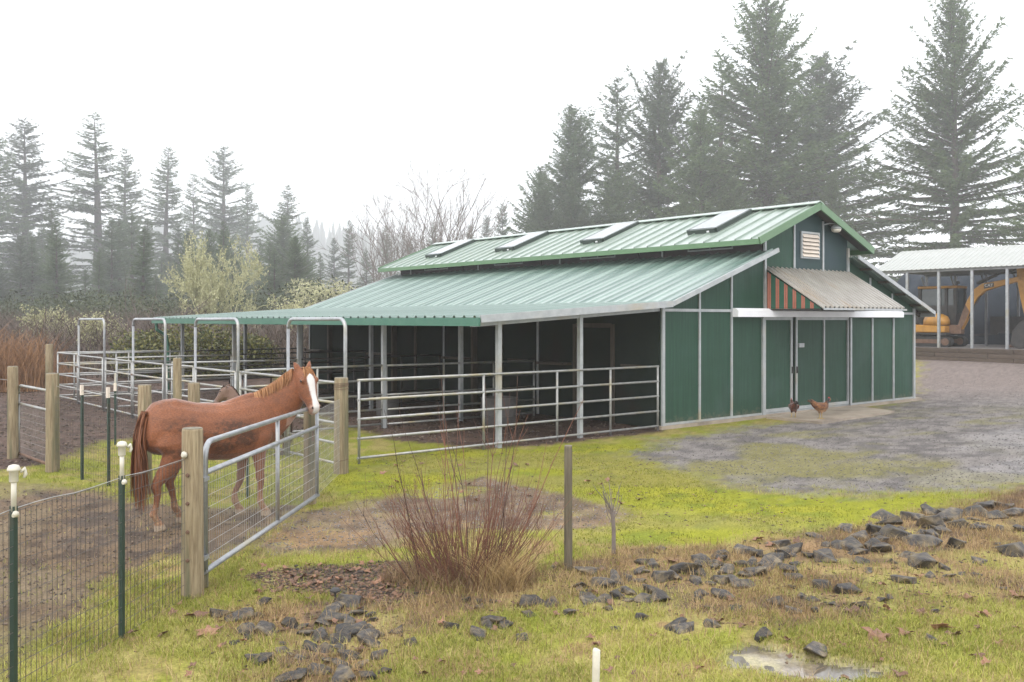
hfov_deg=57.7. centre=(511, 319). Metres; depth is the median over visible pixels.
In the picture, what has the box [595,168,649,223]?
fir tree
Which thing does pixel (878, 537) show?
stone
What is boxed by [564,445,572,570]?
wooden post
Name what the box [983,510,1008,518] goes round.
stone
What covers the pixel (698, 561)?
stone
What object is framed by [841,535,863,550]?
stone
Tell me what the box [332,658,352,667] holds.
stone
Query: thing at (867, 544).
stone
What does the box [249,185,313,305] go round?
fir tree
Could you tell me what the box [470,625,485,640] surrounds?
stone
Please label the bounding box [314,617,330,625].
stone
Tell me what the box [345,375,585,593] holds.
red stemmed shrub
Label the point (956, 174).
fir tree
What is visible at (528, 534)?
grass
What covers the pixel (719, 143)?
fir tree
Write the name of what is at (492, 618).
stone
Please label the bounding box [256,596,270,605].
stone
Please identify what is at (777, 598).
stone
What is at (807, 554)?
stone
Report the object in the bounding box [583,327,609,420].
stall door
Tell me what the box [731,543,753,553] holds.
stone
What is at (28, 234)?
fir tree
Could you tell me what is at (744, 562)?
stone
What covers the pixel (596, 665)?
plastic pipe
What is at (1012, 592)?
fallen leaf
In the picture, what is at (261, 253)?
fir tree
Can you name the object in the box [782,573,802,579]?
stone
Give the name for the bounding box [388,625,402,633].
stone
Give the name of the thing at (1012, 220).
fir tree
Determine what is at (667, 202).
fir tree
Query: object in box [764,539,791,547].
stone
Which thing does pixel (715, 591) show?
stone
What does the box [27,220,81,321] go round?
fir tree
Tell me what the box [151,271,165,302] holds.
fir tree
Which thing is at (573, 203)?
fir tree
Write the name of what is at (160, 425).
horse
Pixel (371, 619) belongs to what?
stone
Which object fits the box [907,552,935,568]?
stone
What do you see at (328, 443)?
wire fence
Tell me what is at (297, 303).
lichen bush
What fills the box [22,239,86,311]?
fir tree
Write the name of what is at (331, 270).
fir tree
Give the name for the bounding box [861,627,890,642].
fallen leaf
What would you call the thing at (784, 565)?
stone
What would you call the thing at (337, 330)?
stall door
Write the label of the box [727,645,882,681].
puddle water
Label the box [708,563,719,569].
stone
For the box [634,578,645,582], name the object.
stone
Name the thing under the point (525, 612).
stone
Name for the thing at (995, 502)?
stone
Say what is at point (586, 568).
stone
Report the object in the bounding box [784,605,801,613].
stone
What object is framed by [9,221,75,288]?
fir tree
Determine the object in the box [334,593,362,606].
stone
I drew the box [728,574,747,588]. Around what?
stone
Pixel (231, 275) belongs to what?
fir tree
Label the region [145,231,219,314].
fir tree
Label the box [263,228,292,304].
fir tree
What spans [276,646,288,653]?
stone
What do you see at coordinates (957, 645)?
grass
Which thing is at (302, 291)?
lichen bush
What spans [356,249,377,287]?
fir tree
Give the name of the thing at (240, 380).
corral panel
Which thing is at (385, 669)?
stone
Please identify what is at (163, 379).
bow gate
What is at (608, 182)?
fir tree
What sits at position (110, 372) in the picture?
corral panel
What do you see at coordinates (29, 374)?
orange shrub
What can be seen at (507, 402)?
water trough
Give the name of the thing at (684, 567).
stone
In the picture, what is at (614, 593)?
stone
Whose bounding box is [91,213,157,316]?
fir tree
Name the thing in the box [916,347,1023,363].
retaining wall
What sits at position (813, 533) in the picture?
stone
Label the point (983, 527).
stone
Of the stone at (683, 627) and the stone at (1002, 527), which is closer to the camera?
the stone at (683, 627)
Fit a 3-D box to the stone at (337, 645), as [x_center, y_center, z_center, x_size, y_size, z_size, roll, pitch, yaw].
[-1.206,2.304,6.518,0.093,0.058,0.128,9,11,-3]
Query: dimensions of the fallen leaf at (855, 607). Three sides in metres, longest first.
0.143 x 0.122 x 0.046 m
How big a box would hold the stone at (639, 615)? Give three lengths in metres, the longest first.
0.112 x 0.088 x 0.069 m
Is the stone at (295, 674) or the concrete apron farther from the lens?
the concrete apron
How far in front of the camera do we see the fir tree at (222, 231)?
143.60 m
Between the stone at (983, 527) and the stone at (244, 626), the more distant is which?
the stone at (983, 527)
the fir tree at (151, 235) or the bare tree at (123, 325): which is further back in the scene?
the fir tree at (151, 235)
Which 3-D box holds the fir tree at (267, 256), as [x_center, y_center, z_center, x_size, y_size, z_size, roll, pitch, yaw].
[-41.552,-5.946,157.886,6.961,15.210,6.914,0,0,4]
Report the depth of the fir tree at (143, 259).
115.97 m
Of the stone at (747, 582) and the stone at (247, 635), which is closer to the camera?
the stone at (247, 635)
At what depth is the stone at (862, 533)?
9.72 m
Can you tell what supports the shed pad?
on the ground at (718, 527)
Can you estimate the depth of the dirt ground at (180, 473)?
13.83 m
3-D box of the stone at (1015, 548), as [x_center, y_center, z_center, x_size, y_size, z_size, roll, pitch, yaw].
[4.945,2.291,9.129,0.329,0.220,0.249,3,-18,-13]
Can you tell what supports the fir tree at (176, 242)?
on the ground at (718, 527)
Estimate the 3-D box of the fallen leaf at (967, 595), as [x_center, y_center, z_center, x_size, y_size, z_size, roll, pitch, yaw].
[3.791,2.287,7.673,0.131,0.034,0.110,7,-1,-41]
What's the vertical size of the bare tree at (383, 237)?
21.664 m
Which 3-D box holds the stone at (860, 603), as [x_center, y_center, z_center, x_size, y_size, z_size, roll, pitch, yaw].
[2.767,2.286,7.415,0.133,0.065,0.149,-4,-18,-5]
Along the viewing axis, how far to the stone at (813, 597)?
7.57 m
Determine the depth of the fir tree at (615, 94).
182.22 m
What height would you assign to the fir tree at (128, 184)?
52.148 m
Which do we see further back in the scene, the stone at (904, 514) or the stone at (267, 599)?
the stone at (904, 514)
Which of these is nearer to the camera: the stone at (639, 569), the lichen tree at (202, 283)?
the stone at (639, 569)
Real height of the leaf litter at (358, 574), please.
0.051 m
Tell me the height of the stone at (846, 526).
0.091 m
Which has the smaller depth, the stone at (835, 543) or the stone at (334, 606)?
the stone at (334, 606)
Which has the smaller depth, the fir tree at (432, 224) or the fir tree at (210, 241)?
the fir tree at (210, 241)
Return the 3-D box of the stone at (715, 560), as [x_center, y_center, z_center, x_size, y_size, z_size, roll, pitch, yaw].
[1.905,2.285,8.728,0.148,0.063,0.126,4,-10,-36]
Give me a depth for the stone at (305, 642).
6.50 m
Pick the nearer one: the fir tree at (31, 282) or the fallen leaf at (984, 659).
the fallen leaf at (984, 659)
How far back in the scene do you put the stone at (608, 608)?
7.38 m
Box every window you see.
[424,267,447,270]
[494,262,522,265]
[580,255,615,259]
[688,246,732,251]
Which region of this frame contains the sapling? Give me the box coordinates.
[593,480,621,553]
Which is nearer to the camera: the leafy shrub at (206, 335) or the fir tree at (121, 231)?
the leafy shrub at (206, 335)
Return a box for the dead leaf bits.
[102,510,1023,680]
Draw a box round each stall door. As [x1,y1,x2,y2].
[332,325,343,388]
[397,326,413,398]
[477,327,494,405]
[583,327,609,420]
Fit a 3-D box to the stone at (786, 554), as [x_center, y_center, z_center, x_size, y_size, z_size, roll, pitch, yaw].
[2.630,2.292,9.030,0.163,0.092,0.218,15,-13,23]
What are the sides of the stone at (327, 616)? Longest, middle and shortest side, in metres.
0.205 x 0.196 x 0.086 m
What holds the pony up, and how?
on the ground at (718, 527)
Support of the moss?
on the ground at (718, 527)
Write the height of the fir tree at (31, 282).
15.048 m
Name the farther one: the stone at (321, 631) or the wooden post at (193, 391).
the wooden post at (193, 391)
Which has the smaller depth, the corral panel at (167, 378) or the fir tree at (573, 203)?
the corral panel at (167, 378)
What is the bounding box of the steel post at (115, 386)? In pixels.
[114,373,116,444]
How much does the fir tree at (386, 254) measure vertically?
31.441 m
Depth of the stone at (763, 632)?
6.65 m
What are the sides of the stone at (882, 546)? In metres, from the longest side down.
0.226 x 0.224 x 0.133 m
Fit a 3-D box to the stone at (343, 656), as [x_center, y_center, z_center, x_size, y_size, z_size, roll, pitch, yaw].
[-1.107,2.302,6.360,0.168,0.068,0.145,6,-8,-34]
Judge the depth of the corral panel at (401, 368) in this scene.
24.05 m
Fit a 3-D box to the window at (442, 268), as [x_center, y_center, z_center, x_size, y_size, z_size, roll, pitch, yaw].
[-2.593,-1.884,31.901,0.065,0.362,1.385,0,0,-40]
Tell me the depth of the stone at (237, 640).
6.61 m
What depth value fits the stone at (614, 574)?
8.15 m
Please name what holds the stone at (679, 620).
on the ground at (718, 527)
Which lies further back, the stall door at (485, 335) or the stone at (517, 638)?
the stall door at (485, 335)
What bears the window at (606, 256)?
in the barn
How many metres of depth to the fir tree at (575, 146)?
158.03 m
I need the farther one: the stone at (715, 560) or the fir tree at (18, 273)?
the fir tree at (18, 273)
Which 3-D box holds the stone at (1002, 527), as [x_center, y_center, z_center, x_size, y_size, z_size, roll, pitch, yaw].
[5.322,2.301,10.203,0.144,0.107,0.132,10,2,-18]
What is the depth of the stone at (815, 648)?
6.31 m
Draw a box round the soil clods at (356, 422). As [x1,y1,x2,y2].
[0,383,638,468]
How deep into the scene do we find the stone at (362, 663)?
6.17 m
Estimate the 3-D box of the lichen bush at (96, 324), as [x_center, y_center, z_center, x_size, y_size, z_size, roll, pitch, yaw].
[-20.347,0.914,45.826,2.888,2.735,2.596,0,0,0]
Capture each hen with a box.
[788,398,798,416]
[808,397,829,418]
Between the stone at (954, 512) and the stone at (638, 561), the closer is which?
the stone at (638, 561)
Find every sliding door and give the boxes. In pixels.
[763,317,793,412]
[794,317,848,408]
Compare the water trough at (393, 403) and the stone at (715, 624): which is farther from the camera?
the water trough at (393, 403)
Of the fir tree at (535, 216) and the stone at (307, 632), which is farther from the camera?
the fir tree at (535, 216)
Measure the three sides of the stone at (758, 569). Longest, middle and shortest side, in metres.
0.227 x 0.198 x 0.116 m
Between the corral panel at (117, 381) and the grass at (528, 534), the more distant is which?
the corral panel at (117, 381)
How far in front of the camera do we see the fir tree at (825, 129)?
171.87 m
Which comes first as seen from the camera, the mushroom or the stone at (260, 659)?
the stone at (260, 659)
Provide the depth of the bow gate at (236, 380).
17.79 m
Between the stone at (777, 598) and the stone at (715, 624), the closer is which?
the stone at (715, 624)
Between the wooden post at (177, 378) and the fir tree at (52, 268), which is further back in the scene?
the fir tree at (52, 268)
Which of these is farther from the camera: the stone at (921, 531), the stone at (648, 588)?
the stone at (921, 531)
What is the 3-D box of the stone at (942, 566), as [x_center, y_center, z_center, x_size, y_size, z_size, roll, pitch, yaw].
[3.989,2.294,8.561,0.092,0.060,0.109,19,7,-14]
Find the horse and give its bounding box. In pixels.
[129,361,320,531]
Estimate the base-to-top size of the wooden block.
1.173 m
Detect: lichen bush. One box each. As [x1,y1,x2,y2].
[15,304,72,340]
[50,317,91,346]
[67,311,129,360]
[266,295,319,333]
[276,277,344,304]
[278,278,338,331]
[284,280,340,307]
[314,281,352,302]
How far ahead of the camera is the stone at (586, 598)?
7.55 m
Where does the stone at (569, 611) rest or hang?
on the ground at (718, 527)
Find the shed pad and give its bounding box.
[916,344,1023,358]
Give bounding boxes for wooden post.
[7,366,18,458]
[45,344,52,421]
[45,373,59,472]
[138,384,151,494]
[173,358,181,399]
[181,427,203,598]
[188,382,199,402]
[303,411,315,504]
[333,377,348,473]
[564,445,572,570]
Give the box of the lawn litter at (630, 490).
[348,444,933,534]
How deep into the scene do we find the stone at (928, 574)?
8.27 m
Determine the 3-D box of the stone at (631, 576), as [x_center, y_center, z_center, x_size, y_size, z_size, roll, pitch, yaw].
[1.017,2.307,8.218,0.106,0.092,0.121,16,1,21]
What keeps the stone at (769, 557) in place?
on the ground at (718, 527)
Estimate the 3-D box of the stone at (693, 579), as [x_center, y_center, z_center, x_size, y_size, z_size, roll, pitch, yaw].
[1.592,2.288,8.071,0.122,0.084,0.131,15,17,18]
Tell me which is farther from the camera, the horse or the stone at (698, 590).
the horse
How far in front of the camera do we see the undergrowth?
75.08 m
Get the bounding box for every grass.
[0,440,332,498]
[0,557,1023,681]
[1,484,1023,681]
[6,482,1023,574]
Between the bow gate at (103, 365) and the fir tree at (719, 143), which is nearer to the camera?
the bow gate at (103, 365)
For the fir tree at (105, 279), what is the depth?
193.79 m
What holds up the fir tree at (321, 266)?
on the ground at (718, 527)
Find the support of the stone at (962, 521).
on the ground at (718, 527)
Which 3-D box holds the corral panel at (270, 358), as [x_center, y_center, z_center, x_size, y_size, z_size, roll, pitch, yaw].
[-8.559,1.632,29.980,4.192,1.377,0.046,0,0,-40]
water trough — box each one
[376,395,398,415]
[480,396,516,425]
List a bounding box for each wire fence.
[0,441,184,681]
[55,385,136,490]
[154,413,303,499]
[319,399,339,491]
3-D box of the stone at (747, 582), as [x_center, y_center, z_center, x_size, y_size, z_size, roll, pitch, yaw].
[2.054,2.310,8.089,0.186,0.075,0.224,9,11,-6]
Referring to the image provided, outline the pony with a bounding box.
[213,384,292,455]
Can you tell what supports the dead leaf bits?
on the ground at (718, 527)
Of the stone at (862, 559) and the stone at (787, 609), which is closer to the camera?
the stone at (787, 609)
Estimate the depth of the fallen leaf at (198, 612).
7.20 m
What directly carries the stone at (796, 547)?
on the ground at (718, 527)
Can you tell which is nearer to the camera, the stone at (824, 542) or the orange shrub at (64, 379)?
the stone at (824, 542)
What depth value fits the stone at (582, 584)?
7.97 m
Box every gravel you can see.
[254,478,625,554]
[631,370,1023,494]
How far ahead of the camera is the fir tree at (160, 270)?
200.10 m
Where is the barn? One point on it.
(739, 315)
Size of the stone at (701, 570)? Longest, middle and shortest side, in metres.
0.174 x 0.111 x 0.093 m
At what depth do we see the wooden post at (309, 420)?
11.55 m
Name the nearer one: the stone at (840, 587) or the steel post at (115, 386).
the stone at (840, 587)
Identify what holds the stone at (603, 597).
on the ground at (718, 527)
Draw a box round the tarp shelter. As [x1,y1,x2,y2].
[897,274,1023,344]
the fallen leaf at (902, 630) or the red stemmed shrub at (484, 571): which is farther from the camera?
the red stemmed shrub at (484, 571)
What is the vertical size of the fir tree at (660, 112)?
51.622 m
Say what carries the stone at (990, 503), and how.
on the ground at (718, 527)
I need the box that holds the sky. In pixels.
[0,0,1023,277]
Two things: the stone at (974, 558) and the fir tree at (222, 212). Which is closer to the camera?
the stone at (974, 558)
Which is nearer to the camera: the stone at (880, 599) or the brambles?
the stone at (880, 599)
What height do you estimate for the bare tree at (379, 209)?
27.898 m
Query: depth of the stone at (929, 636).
6.66 m
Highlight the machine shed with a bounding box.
[878,244,1023,348]
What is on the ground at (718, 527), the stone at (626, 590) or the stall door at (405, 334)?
the stone at (626, 590)
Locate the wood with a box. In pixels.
[0,210,430,281]
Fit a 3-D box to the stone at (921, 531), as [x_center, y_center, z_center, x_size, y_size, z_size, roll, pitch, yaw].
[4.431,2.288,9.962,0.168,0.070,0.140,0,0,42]
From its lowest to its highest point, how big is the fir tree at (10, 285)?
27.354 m
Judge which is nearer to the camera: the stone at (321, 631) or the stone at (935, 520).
the stone at (321, 631)
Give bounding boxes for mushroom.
[330,587,340,600]
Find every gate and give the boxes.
[18,384,45,464]
[76,318,105,410]
[131,318,166,417]
[194,317,239,402]
[203,407,319,574]
[286,317,346,463]
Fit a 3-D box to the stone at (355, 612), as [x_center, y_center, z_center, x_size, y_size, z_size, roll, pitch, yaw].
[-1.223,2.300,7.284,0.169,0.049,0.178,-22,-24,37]
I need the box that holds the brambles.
[0,296,326,378]
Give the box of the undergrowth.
[0,274,365,329]
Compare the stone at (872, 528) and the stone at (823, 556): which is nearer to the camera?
the stone at (823, 556)
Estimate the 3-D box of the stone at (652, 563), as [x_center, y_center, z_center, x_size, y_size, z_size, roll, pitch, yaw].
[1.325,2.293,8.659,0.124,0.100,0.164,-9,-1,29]
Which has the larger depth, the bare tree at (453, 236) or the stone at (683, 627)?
the bare tree at (453, 236)
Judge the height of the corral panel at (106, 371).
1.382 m
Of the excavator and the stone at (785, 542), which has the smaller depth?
the stone at (785, 542)
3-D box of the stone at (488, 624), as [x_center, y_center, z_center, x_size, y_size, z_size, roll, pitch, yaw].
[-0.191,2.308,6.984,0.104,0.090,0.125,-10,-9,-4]
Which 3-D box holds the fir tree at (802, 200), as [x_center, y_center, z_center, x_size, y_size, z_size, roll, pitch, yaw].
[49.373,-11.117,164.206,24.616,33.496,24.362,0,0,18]
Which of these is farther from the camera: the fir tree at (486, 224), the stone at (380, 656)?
the fir tree at (486, 224)
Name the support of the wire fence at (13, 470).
on the ground at (718, 527)
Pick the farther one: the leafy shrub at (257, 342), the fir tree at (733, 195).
the fir tree at (733, 195)
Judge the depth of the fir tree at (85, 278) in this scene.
132.12 m
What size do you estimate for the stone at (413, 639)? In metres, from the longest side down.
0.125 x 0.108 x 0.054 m
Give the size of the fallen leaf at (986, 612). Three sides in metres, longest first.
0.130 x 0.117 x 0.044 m
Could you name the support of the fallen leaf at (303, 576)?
on the ground at (718, 527)
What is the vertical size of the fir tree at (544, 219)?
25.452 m
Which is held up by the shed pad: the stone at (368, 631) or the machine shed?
the machine shed
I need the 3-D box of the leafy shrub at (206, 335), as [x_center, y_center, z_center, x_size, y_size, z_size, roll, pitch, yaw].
[-11.909,1.105,35.494,3.937,2.642,3.146,0,0,0]
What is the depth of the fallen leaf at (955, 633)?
6.75 m
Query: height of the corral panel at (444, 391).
1.390 m
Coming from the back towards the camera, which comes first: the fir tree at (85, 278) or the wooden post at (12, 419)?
the fir tree at (85, 278)
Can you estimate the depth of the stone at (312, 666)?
6.05 m
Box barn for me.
[152,201,935,447]
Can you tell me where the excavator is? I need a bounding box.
[916,268,1023,347]
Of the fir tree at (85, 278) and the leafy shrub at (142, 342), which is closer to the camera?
the leafy shrub at (142, 342)
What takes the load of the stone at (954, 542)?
on the ground at (718, 527)
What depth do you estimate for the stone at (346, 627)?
6.77 m
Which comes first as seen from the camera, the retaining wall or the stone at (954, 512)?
the stone at (954, 512)
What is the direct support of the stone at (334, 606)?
on the ground at (718, 527)
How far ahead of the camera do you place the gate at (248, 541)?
9.39 m
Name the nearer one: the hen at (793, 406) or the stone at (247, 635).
the stone at (247, 635)
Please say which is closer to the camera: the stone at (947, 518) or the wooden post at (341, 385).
the stone at (947, 518)
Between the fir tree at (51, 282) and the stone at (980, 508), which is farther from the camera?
the fir tree at (51, 282)
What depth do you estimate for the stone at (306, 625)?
6.96 m
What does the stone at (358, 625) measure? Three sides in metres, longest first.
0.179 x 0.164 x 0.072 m
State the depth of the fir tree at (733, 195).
148.61 m
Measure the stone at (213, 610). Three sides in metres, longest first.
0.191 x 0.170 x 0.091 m
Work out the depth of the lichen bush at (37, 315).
47.97 m
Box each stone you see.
[209,608,233,618]
[224,607,253,621]
[229,639,239,644]
[236,622,258,634]
[244,634,252,639]
[244,653,260,661]
[252,652,273,665]
[254,620,275,635]
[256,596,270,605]
[271,668,309,681]
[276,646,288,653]
[281,617,298,628]
[294,654,306,659]
[296,623,308,629]
[296,630,313,635]
[302,640,318,650]
[308,662,333,675]
[311,627,329,641]
[313,642,334,652]
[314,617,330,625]
[317,610,343,622]
[321,657,333,662]
[324,602,339,611]
[329,632,350,643]
[330,664,355,681]
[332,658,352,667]
[333,642,345,649]
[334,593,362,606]
[334,623,357,637]
[337,649,362,660]
[343,613,356,623]
[348,610,366,615]
[352,621,369,631]
[355,659,367,668]
[356,632,381,647]
[358,628,384,637]
[359,671,376,679]
[365,611,375,616]
[366,617,377,621]
[370,649,387,659]
[377,667,391,673]
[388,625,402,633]
[404,636,417,645]
[442,621,458,628]
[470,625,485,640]
[479,619,492,628]
[481,615,505,623]
[498,620,513,629]
[516,632,528,641]
[519,594,544,607]
[521,610,534,617]
[541,596,560,607]
[563,608,576,614]
[568,582,586,587]
[573,566,598,574]
[579,591,593,600]
[580,594,597,604]
[589,577,615,587]
[598,593,612,602]
[603,605,612,610]
[609,589,625,599]
[610,569,621,584]
[620,586,636,594]
[622,573,632,581]
[622,598,633,601]
[633,566,644,574]
[633,593,655,602]
[634,558,649,564]
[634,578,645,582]
[635,612,648,620]
[642,584,666,593]
[647,558,659,567]
[651,571,674,582]
[651,587,671,601]
[664,617,686,630]
[668,569,681,579]
[669,562,701,573]
[671,621,693,634]
[689,567,705,575]
[689,575,702,584]
[691,553,709,560]
[693,594,702,599]
[694,560,708,566]
[694,588,708,596]
[703,618,720,627]
[705,581,715,585]
[708,559,720,563]
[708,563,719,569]
[709,575,728,584]
[711,554,727,560]
[711,587,734,599]
[712,549,729,556]
[719,563,734,573]
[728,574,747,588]
[728,605,741,610]
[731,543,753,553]
[733,560,747,566]
[737,571,750,577]
[740,579,755,587]
[743,566,768,575]
[748,556,756,563]
[749,549,762,557]
[754,626,772,642]
[757,553,781,567]
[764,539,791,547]
[766,596,787,605]
[770,552,783,562]
[774,549,789,558]
[777,542,802,553]
[778,562,798,572]
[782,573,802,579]
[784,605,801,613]
[789,561,800,566]
[801,552,813,557]
[803,641,827,657]
[804,596,820,601]
[805,532,822,537]
[811,606,820,613]
[812,579,832,589]
[813,550,836,562]
[817,548,833,557]
[821,541,830,546]
[830,539,845,548]
[833,582,862,593]
[836,523,852,532]
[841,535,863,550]
[847,547,867,554]
[849,530,869,540]
[850,601,868,608]
[853,556,869,563]
[864,538,879,549]
[865,524,881,534]
[871,508,900,519]
[871,542,891,551]
[874,515,902,524]
[875,535,888,542]
[877,597,889,601]
[879,524,910,539]
[890,574,916,583]
[899,551,917,557]
[900,511,924,520]
[901,534,942,546]
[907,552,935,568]
[916,515,945,528]
[916,529,924,533]
[920,503,938,514]
[924,528,940,537]
[925,571,935,577]
[925,633,937,640]
[931,609,939,612]
[933,525,951,534]
[937,507,962,520]
[938,562,950,570]
[941,516,953,521]
[942,574,955,576]
[945,537,966,548]
[946,518,970,528]
[963,505,987,515]
[969,524,986,530]
[971,556,987,563]
[978,500,994,507]
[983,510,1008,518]
[994,501,1013,506]
[994,524,1003,530]
[995,542,1023,556]
[1001,507,1023,515]
[1013,524,1023,531]
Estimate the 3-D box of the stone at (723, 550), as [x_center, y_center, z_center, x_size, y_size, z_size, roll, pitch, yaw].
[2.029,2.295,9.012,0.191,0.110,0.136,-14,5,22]
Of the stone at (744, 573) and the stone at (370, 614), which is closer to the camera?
the stone at (370, 614)
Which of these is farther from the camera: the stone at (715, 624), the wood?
the wood
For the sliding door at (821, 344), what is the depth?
23.36 m
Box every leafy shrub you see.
[106,327,185,378]
[145,323,248,379]
[224,331,280,377]
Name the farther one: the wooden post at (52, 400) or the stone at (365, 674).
the wooden post at (52, 400)
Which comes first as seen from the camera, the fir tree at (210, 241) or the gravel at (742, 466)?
the gravel at (742, 466)
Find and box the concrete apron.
[766,406,894,423]
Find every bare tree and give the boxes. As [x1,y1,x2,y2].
[106,266,211,345]
[311,187,443,285]
[335,193,447,278]
[346,163,497,278]
[382,157,510,255]
[386,143,525,246]
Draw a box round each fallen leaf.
[182,610,208,619]
[196,625,218,635]
[293,572,306,578]
[791,536,801,542]
[843,605,859,613]
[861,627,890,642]
[890,668,908,676]
[896,627,914,635]
[930,623,956,629]
[944,630,961,634]
[963,593,975,598]
[977,609,990,616]
[979,656,989,664]
[1009,590,1023,597]
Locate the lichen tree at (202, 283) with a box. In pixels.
[160,230,281,331]
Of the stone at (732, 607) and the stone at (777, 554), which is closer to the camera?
the stone at (732, 607)
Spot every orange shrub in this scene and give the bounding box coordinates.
[0,325,80,392]
[7,354,87,383]
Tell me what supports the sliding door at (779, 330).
in the barn
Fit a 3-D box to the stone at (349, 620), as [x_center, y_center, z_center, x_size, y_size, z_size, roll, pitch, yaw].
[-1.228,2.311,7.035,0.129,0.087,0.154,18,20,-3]
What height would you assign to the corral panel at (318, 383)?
1.379 m
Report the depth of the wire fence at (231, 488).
11.85 m
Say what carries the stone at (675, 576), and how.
on the ground at (718, 527)
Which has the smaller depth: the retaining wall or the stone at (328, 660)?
the stone at (328, 660)
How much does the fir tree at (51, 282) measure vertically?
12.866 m
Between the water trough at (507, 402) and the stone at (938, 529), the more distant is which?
the water trough at (507, 402)
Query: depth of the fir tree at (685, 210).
139.97 m
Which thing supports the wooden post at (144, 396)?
on the ground at (718, 527)
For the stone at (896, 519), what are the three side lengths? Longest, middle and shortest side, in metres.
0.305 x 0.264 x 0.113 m
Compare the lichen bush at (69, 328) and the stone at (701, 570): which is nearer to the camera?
the stone at (701, 570)
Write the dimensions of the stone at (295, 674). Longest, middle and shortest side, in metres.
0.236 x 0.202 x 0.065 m
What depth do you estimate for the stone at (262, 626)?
6.82 m
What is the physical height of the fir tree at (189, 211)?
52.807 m
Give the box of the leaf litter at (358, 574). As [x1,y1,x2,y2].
[244,560,433,603]
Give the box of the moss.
[320,443,953,553]
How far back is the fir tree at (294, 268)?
128.30 m
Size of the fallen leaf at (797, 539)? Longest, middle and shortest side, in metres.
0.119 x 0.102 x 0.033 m
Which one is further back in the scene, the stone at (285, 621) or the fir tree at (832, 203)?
the fir tree at (832, 203)
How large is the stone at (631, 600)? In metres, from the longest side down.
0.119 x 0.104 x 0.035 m
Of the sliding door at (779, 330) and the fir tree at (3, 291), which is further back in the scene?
the fir tree at (3, 291)
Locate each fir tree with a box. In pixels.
[0,117,115,310]
[0,137,37,307]
[0,237,65,307]
[0,259,24,311]
[0,261,17,321]
[1,227,26,305]
[2,235,41,320]
[7,218,39,311]
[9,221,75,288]
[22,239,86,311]
[24,200,76,294]
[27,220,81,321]
[31,112,163,301]
[37,252,71,308]
[73,246,115,303]
[75,269,96,315]
[76,218,157,306]
[77,146,168,291]
[85,218,133,326]
[86,248,115,306]
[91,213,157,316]
[117,216,141,296]
[118,227,164,314]
[127,262,158,315]
[128,217,169,314]
[134,145,200,289]
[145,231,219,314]
[149,253,167,326]
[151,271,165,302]
[156,224,195,310]
[159,228,234,304]
[159,255,177,311]
[168,176,210,258]
[173,146,265,298]
[200,232,261,312]
[211,221,242,307]
[225,260,244,309]
[234,185,265,287]
[236,245,259,304]
[245,214,332,308]
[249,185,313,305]
[249,239,265,304]
[251,250,293,331]
[253,242,278,308]
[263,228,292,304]
[264,235,324,305]
[297,217,328,289]
[299,258,316,279]
[314,252,329,291]
[319,238,350,291]
[331,220,359,291]
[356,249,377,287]
[380,228,396,279]
[388,239,412,274]
[423,223,436,247]
[478,215,491,237]
[493,203,517,235]
[503,164,563,233]
[513,104,629,229]
[524,188,566,231]
[525,191,549,232]
[550,176,596,228]
[552,173,596,228]
[582,76,650,221]
[592,177,626,224]
[593,49,729,221]
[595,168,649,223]
[638,101,762,219]
[649,174,679,217]
[653,0,945,280]
[667,193,701,216]
[687,61,756,201]
[716,177,758,211]
[726,39,939,278]
[780,168,818,203]
[816,173,877,264]
[831,0,1023,281]
[977,110,1023,246]
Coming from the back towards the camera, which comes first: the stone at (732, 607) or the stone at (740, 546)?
the stone at (740, 546)
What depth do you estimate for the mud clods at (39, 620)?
9.57 m
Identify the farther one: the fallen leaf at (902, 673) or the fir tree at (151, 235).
the fir tree at (151, 235)
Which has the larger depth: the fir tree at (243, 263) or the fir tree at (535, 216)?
the fir tree at (243, 263)
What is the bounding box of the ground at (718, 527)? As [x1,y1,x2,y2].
[0,263,1023,681]
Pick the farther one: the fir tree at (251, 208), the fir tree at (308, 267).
the fir tree at (251, 208)
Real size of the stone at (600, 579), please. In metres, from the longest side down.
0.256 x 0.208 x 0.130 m
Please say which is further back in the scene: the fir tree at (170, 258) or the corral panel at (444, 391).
the fir tree at (170, 258)
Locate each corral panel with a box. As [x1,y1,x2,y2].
[57,352,77,403]
[59,350,170,395]
[73,351,179,398]
[104,357,131,417]
[116,354,231,409]
[166,364,193,398]
[171,359,296,402]
[184,348,305,383]
[236,350,365,394]
[239,371,285,455]
[244,364,382,432]
[301,354,440,409]
[357,365,658,463]
[387,360,534,427]
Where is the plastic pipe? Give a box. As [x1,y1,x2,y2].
[592,648,599,681]
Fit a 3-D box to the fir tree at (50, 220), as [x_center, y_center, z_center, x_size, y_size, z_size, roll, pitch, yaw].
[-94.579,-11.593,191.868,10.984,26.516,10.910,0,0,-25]
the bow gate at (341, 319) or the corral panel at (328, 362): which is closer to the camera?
the bow gate at (341, 319)
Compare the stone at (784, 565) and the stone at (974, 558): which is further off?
the stone at (974, 558)
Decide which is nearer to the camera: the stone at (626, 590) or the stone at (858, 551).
the stone at (626, 590)
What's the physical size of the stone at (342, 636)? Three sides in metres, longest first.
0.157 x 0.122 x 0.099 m
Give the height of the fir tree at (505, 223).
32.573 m
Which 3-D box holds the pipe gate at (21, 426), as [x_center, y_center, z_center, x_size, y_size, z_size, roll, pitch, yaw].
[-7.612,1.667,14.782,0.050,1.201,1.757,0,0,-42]
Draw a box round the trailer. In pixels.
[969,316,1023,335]
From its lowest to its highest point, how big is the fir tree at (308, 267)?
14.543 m
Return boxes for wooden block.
[204,572,208,588]
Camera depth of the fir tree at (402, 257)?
269.84 m
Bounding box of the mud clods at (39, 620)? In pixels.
[0,488,289,677]
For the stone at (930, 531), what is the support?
on the ground at (718, 527)

